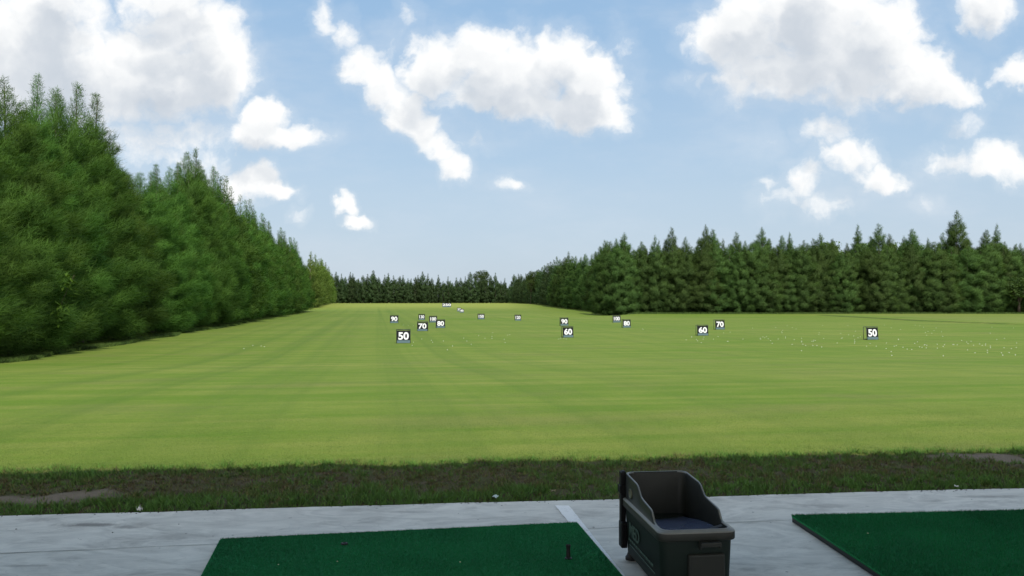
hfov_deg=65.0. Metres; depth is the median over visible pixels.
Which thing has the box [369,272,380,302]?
casuarina tree
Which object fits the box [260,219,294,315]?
casuarina tree
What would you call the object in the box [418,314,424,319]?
distance sign
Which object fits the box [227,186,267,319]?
casuarina tree
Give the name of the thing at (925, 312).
long grass
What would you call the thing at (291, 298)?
casuarina tree
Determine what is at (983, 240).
casuarina tree
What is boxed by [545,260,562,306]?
casuarina tree
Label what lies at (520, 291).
casuarina tree
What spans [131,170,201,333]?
casuarina tree
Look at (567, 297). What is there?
casuarina tree
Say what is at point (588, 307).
casuarina tree
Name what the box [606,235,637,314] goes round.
casuarina tree
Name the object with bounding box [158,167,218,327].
casuarina tree
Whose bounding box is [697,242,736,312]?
casuarina tree
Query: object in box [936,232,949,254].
casuarina tree
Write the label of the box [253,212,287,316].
casuarina tree
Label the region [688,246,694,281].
casuarina tree
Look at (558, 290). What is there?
casuarina tree
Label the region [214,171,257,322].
casuarina tree
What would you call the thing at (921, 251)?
casuarina tree
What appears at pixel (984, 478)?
verge grass
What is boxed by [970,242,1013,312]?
casuarina tree
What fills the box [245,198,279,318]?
casuarina tree
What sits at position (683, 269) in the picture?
casuarina tree
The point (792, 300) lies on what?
casuarina tree
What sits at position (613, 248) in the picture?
casuarina tree
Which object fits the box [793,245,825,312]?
casuarina tree
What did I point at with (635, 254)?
casuarina tree
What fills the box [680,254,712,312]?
casuarina tree
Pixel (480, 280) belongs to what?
casuarina tree
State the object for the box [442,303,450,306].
distance sign
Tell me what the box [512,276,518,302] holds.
casuarina tree
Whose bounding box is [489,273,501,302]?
casuarina tree
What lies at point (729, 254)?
casuarina tree
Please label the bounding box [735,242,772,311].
casuarina tree
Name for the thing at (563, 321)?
distance sign
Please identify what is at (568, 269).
casuarina tree
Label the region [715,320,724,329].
distance sign
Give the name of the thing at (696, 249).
casuarina tree
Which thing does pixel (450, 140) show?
sky
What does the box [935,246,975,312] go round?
casuarina tree
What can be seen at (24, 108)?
casuarina tree
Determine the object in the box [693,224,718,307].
casuarina tree
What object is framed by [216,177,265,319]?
casuarina tree
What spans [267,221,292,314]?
casuarina tree
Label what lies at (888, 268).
casuarina tree
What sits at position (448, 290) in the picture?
casuarina tree
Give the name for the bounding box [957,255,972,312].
casuarina tree
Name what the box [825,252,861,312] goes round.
casuarina tree
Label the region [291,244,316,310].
casuarina tree
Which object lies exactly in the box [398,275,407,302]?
casuarina tree
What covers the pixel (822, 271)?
casuarina tree
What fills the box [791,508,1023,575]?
turf mat
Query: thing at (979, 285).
casuarina tree
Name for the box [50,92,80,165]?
casuarina tree
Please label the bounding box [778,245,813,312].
casuarina tree
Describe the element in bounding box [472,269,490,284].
broadleaf tree
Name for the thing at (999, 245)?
casuarina tree
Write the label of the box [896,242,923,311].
casuarina tree
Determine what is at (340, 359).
ground
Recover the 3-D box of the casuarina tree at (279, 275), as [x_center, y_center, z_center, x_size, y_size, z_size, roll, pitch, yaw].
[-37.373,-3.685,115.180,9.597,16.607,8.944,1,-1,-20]
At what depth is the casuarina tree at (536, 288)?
247.30 m
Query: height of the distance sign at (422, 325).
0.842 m
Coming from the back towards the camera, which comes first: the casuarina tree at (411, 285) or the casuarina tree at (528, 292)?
the casuarina tree at (411, 285)
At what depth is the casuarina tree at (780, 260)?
157.12 m
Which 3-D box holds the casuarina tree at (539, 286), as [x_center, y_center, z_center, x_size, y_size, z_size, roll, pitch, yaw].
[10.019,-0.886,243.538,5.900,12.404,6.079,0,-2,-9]
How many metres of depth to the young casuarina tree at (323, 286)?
230.88 m
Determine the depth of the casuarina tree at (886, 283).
155.47 m
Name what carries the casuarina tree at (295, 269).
on the ground at (340, 359)
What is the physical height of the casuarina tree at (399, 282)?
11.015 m
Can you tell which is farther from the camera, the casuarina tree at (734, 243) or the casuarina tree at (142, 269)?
the casuarina tree at (734, 243)
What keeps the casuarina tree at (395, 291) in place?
on the ground at (340, 359)
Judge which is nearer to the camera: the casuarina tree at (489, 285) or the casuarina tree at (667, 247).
the casuarina tree at (667, 247)
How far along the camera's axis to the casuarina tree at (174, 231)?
63.39 m
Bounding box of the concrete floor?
[0,488,1023,575]
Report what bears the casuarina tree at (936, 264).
on the ground at (340, 359)
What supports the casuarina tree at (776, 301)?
on the ground at (340, 359)
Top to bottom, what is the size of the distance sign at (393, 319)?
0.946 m
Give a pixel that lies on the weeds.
(38, 355)
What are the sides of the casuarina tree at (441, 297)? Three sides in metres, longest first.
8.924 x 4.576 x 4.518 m
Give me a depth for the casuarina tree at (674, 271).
156.56 m
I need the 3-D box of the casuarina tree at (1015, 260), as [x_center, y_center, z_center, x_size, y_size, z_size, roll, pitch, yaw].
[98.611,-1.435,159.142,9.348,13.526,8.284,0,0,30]
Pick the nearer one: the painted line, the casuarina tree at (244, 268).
the painted line
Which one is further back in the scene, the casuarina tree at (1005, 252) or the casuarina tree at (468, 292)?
the casuarina tree at (468, 292)
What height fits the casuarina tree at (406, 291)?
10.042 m
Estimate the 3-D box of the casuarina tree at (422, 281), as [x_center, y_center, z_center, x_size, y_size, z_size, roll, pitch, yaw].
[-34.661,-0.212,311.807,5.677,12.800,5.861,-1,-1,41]
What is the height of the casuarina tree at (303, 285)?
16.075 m
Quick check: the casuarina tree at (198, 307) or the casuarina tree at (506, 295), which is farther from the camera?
the casuarina tree at (506, 295)
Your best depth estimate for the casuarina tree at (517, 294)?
284.67 m
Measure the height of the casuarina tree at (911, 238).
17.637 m
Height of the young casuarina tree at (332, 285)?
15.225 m
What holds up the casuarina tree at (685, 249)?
on the ground at (340, 359)
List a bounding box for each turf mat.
[201,521,622,575]
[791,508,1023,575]
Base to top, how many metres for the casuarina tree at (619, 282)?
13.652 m
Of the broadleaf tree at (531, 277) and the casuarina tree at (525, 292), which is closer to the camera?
the broadleaf tree at (531, 277)
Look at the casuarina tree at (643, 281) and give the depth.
157.26 m
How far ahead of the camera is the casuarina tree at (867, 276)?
157.07 m
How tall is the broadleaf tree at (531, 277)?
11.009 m
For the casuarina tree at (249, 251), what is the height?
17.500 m
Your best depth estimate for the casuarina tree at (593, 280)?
159.29 m
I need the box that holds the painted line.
[555,505,624,575]
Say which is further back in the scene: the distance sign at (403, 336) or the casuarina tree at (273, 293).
the casuarina tree at (273, 293)
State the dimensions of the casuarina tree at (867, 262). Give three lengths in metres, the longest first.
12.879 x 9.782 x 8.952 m
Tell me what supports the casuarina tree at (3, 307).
on the ground at (340, 359)
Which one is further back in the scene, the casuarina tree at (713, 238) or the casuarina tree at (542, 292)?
the casuarina tree at (542, 292)
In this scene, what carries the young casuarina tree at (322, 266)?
on the ground at (340, 359)
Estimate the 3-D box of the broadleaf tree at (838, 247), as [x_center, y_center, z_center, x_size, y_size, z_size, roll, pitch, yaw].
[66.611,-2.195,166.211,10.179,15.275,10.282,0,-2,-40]
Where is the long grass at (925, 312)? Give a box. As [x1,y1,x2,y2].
[628,311,1023,313]
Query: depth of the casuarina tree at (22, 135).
39.19 m
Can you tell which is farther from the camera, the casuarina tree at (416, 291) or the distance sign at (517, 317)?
the casuarina tree at (416, 291)
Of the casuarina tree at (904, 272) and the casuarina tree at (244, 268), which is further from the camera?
the casuarina tree at (904, 272)
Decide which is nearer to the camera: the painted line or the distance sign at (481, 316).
the painted line
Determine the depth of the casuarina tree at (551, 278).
226.33 m
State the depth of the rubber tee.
4.58 m
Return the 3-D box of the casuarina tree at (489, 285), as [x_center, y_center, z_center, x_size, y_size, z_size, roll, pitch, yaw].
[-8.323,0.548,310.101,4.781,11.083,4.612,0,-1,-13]
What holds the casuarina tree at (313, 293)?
on the ground at (340, 359)
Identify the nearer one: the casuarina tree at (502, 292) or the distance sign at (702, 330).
the distance sign at (702, 330)
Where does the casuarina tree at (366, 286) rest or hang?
on the ground at (340, 359)
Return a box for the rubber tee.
[565,544,571,559]
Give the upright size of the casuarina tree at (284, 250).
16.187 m
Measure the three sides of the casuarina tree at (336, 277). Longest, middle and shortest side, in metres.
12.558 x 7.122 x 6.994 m
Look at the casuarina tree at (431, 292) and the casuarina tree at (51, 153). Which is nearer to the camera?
the casuarina tree at (51, 153)
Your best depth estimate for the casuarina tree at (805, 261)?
156.30 m
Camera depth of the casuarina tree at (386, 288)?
309.36 m
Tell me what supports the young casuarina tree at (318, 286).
on the ground at (340, 359)
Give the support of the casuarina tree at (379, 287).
on the ground at (340, 359)
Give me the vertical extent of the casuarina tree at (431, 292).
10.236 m
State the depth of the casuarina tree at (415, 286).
310.01 m
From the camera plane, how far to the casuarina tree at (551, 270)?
230.72 m
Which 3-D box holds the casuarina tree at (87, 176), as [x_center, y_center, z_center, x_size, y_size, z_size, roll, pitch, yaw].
[-25.640,-4.008,45.301,8.958,15.093,9.587,-1,-1,-32]
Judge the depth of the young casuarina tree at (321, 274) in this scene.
225.32 m
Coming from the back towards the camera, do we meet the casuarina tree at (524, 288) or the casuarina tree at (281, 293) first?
the casuarina tree at (524, 288)
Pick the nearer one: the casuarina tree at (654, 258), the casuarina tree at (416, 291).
the casuarina tree at (654, 258)
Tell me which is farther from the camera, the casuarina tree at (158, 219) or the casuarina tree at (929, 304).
the casuarina tree at (929, 304)
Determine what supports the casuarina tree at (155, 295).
on the ground at (340, 359)
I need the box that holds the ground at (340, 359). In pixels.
[0,302,1023,514]
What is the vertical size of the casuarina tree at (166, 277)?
16.328 m
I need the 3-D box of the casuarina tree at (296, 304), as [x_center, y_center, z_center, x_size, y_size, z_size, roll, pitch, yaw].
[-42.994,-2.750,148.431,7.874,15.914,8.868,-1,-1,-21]
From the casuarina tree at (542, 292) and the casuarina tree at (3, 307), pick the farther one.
the casuarina tree at (542, 292)
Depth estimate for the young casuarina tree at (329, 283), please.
263.26 m
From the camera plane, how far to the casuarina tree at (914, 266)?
156.63 m
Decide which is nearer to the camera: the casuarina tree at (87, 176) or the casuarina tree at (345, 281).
the casuarina tree at (87, 176)
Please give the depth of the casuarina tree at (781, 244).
162.89 m
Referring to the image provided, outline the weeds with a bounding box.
[0,320,255,362]
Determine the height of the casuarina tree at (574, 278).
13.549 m
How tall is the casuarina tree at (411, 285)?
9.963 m
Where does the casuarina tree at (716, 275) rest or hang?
on the ground at (340, 359)
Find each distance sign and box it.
[390,316,397,322]
[396,329,410,342]
[417,321,427,330]
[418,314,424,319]
[429,316,436,322]
[436,319,444,327]
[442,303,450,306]
[478,314,484,318]
[514,315,520,320]
[559,317,567,325]
[561,326,573,337]
[613,315,620,322]
[621,319,630,327]
[697,325,707,335]
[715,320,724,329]
[863,326,878,339]
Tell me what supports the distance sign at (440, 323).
on the ground at (340, 359)
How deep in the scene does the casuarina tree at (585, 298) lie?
184.99 m
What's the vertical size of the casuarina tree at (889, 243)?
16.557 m
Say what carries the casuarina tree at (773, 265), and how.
on the ground at (340, 359)
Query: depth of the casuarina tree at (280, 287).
122.86 m
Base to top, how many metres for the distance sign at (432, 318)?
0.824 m
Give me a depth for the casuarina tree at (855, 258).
158.57 m
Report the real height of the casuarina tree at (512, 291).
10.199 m
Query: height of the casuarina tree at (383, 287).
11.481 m
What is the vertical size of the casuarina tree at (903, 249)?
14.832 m
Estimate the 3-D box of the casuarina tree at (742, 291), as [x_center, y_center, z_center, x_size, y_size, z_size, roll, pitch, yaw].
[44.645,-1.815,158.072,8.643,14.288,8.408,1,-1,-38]
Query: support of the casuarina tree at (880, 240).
on the ground at (340, 359)
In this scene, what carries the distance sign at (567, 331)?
on the ground at (340, 359)
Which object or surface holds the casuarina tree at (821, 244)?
on the ground at (340, 359)
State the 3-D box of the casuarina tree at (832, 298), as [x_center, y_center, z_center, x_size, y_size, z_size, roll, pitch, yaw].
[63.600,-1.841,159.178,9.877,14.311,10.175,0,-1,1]
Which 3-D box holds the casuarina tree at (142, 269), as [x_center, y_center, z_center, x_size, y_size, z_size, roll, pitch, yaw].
[-26.212,-4.519,48.706,10.747,16.265,9.410,-1,-2,-12]
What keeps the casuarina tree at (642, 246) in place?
on the ground at (340, 359)
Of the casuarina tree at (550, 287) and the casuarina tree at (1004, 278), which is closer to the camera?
the casuarina tree at (1004, 278)
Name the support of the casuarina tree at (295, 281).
on the ground at (340, 359)
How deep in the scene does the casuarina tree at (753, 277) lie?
156.97 m
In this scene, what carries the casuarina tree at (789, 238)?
on the ground at (340, 359)
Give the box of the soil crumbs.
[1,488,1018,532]
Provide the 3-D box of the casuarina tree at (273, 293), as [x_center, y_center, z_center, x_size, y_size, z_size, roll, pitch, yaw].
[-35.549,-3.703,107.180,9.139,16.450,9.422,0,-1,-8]
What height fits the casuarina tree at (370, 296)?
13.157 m
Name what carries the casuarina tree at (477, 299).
on the ground at (340, 359)
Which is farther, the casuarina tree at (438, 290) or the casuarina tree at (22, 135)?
the casuarina tree at (438, 290)
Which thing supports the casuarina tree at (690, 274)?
on the ground at (340, 359)
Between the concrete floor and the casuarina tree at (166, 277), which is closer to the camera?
the concrete floor
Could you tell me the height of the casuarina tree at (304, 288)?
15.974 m
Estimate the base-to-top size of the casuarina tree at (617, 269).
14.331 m
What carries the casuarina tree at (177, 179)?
on the ground at (340, 359)
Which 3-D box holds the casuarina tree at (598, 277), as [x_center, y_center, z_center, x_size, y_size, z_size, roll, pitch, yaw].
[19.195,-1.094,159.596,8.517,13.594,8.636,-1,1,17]
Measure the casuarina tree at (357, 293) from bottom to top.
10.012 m
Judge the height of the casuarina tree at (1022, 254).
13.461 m
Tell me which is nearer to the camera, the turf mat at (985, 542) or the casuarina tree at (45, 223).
the turf mat at (985, 542)
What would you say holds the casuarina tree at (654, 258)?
on the ground at (340, 359)
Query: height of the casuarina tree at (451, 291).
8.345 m
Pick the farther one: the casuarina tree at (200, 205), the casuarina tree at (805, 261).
the casuarina tree at (805, 261)
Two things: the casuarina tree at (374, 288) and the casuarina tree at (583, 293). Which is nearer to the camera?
the casuarina tree at (583, 293)
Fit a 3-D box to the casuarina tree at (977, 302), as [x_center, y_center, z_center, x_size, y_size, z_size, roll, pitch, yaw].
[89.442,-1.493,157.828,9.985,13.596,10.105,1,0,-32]
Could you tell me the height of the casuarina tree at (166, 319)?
11.388 m
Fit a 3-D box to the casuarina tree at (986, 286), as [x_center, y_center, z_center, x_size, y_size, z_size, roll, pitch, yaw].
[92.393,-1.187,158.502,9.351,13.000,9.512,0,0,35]
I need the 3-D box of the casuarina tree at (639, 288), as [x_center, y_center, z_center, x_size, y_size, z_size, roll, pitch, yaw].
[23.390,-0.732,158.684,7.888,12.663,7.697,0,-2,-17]
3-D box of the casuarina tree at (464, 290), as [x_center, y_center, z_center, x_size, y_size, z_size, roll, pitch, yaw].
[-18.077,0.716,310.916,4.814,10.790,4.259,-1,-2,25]
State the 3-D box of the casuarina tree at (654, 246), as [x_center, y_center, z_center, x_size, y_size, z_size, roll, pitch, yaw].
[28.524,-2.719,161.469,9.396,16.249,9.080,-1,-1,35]
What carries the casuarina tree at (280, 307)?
on the ground at (340, 359)
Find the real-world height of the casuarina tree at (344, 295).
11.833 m
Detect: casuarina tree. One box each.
[0,75,119,352]
[0,116,87,355]
[0,138,61,355]
[0,183,45,340]
[3,100,32,137]
[9,73,119,348]
[30,85,145,343]
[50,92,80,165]
[56,82,161,342]
[77,92,181,339]
[100,194,176,338]
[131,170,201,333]
[134,244,173,333]
[135,171,210,331]
[145,164,204,330]
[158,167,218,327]
[170,151,237,327]
[170,162,225,327]
[183,148,236,326]
[196,161,249,322]
[199,168,249,325]
[208,164,254,322]
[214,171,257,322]
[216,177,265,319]
[219,174,270,322]
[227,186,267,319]
[237,194,272,319]
[241,199,277,315]
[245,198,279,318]
[249,206,282,317]
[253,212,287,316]
[259,213,293,315]
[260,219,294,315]
[261,220,292,316]
[266,222,293,315]
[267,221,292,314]
[269,226,294,314]
[276,231,299,310]
[277,228,301,313]
[277,231,307,313]
[282,231,305,312]
[284,239,302,312]
[288,237,308,309]
[289,239,312,311]
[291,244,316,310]
[292,237,309,308]
[294,242,315,311]
[295,241,315,310]
[305,251,322,307]
[305,259,323,304]
[312,255,325,301]
[315,262,326,305]
[316,263,328,299]
[317,259,331,304]
[319,258,331,303]
[321,260,334,300]
[321,263,333,302]
[333,272,344,302]
[337,274,347,302]
[341,277,350,302]
[346,272,354,302]
[347,273,356,302]
[353,278,362,302]
[358,275,368,302]
[362,274,370,302]
[364,271,379,302]
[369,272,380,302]
[373,277,383,302]
[379,275,387,302]
[382,273,393,302]
[387,275,399,302]
[394,276,403,302]
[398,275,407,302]
[403,280,411,302]
[407,281,415,302]
[410,278,420,302]
[415,275,423,302]
[416,272,427,302]
[421,274,433,302]
[428,278,437,302]
[433,275,440,302]
[438,283,448,302]
[444,279,451,302]
[449,282,454,302]
[451,278,460,302]
[456,278,464,302]
[460,279,468,302]
[463,272,477,302]
[469,278,480,302]
[476,276,485,302]
[480,275,489,302]
[486,277,494,302]
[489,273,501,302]
[496,282,505,302]
[501,280,509,302]
[507,275,515,301]
[509,277,515,302]
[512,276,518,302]
[513,274,522,302]
[516,277,521,302]
[518,273,526,302]
[521,275,526,302]
[522,273,529,303]
[524,280,530,302]
[529,270,538,303]
[532,267,542,303]
[536,266,544,303]
[538,263,550,304]
[541,261,552,305]
[543,259,555,304]
[545,257,558,303]
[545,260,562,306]
[549,257,566,305]
[553,252,571,306]
[558,256,574,306]
[560,256,579,308]
[567,258,583,308]
[571,254,589,308]
[575,255,593,309]
[580,246,601,310]
[580,251,596,310]
[585,241,608,309]
[588,241,615,314]
[589,249,626,314]
[594,246,636,314]
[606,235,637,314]
[607,241,612,250]
[609,239,619,314]
[609,248,642,314]
[617,253,648,314]
[630,247,654,312]
[633,248,663,312]
[637,242,647,305]
[637,247,680,312]
[645,235,661,311]
[645,252,676,310]
[657,243,689,312]
[658,228,685,285]
[662,255,695,312]
[670,252,702,312]
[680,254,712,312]
[681,237,693,260]
[686,248,724,312]
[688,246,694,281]
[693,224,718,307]
[693,239,701,253]
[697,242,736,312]
[699,246,724,312]
[705,229,725,312]
[713,252,736,311]
[718,244,745,312]
[719,244,755,312]
[729,231,742,259]
[733,246,761,312]
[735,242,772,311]
[741,246,786,313]
[751,227,779,312]
[756,253,788,312]
[768,246,797,311]
[774,236,786,254]
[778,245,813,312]
[778,252,804,312]
[784,233,793,252]
[785,244,820,312]
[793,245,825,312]
[801,240,811,281]
[801,244,840,312]
[810,233,838,310]
[816,242,839,311]
[818,244,858,312]
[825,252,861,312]
[830,238,839,254]
[836,251,868,312]
[843,223,873,283]
[850,246,874,311]
[854,250,893,311]
[856,247,883,311]
[863,247,900,312]
[867,223,896,281]
[870,248,912,312]
[884,233,899,252]
[885,251,914,311]
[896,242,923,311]
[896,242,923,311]
[900,243,929,312]
[901,229,925,283]
[907,242,943,312]
[909,242,949,311]
[913,242,962,312]
[929,251,964,311]
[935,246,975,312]
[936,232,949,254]
[943,210,974,284]
[954,247,995,312]
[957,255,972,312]
[965,253,995,312]
[968,249,1005,311]
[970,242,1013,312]
[974,229,1000,283]
[988,261,1015,311]
[991,225,1008,295]
[991,246,1023,311]
[1003,247,1023,312]
[1008,248,1023,309]
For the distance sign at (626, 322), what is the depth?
74.58 m
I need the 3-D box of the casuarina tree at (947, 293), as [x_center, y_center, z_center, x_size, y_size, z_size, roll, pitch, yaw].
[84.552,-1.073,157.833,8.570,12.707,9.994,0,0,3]
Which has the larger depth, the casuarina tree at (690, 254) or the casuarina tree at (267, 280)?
the casuarina tree at (690, 254)
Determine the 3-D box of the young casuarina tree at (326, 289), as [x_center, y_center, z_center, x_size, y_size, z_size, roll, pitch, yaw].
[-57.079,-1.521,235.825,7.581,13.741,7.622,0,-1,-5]
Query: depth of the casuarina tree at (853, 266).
156.19 m
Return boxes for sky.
[0,0,1023,287]
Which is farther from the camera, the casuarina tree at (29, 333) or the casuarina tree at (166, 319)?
the casuarina tree at (166, 319)
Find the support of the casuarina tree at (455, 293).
on the ground at (340, 359)
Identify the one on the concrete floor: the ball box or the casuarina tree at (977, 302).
the ball box
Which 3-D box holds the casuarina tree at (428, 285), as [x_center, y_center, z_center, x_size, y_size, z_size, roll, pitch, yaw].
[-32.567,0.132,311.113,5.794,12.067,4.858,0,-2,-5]
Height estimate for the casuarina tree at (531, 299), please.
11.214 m
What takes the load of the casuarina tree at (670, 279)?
on the ground at (340, 359)
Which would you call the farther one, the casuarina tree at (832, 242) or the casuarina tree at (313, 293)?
the casuarina tree at (313, 293)
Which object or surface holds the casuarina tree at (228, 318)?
on the ground at (340, 359)
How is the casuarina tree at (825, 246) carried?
on the ground at (340, 359)
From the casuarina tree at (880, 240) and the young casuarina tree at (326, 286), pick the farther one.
the young casuarina tree at (326, 286)
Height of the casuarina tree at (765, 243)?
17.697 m
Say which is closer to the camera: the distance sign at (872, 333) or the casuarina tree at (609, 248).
the distance sign at (872, 333)
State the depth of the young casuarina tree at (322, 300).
219.68 m
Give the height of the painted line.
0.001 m
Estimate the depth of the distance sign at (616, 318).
93.11 m
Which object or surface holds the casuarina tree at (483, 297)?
on the ground at (340, 359)
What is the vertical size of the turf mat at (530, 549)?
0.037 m
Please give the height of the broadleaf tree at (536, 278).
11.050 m
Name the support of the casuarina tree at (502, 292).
on the ground at (340, 359)
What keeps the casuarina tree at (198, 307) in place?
on the ground at (340, 359)
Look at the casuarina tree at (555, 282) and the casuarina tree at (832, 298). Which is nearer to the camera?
the casuarina tree at (832, 298)
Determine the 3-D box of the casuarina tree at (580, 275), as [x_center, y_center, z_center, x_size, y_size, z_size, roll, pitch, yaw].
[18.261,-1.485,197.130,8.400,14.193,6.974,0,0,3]
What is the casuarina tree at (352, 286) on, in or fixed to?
on the ground at (340, 359)
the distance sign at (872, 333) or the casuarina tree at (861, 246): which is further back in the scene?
the casuarina tree at (861, 246)
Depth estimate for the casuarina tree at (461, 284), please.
310.12 m
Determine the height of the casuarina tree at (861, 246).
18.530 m
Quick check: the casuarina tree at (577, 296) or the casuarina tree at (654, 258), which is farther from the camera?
the casuarina tree at (577, 296)
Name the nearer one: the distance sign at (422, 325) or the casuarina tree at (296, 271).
the distance sign at (422, 325)
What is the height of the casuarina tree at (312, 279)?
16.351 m
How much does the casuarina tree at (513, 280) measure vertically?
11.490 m
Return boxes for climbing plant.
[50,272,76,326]
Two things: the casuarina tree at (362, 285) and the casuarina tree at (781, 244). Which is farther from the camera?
the casuarina tree at (362, 285)
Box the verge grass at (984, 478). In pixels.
[0,444,1023,515]
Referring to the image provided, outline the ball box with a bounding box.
[618,470,734,575]
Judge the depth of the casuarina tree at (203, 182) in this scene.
78.15 m
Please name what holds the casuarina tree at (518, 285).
on the ground at (340, 359)
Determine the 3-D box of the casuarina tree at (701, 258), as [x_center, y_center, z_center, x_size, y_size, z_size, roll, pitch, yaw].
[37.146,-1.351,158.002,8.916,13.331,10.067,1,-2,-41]
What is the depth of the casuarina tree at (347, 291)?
311.95 m
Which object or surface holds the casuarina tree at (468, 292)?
on the ground at (340, 359)
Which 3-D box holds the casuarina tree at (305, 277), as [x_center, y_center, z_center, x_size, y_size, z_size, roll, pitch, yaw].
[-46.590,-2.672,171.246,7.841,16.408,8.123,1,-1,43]
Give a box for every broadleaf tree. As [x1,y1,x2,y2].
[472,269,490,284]
[526,271,535,303]
[534,270,542,288]
[827,241,845,258]
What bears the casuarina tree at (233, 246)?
on the ground at (340, 359)
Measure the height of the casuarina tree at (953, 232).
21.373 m
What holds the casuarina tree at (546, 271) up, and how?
on the ground at (340, 359)
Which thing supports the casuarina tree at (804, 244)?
on the ground at (340, 359)
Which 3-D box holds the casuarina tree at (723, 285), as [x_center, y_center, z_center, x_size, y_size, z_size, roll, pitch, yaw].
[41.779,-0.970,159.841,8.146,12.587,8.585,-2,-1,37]

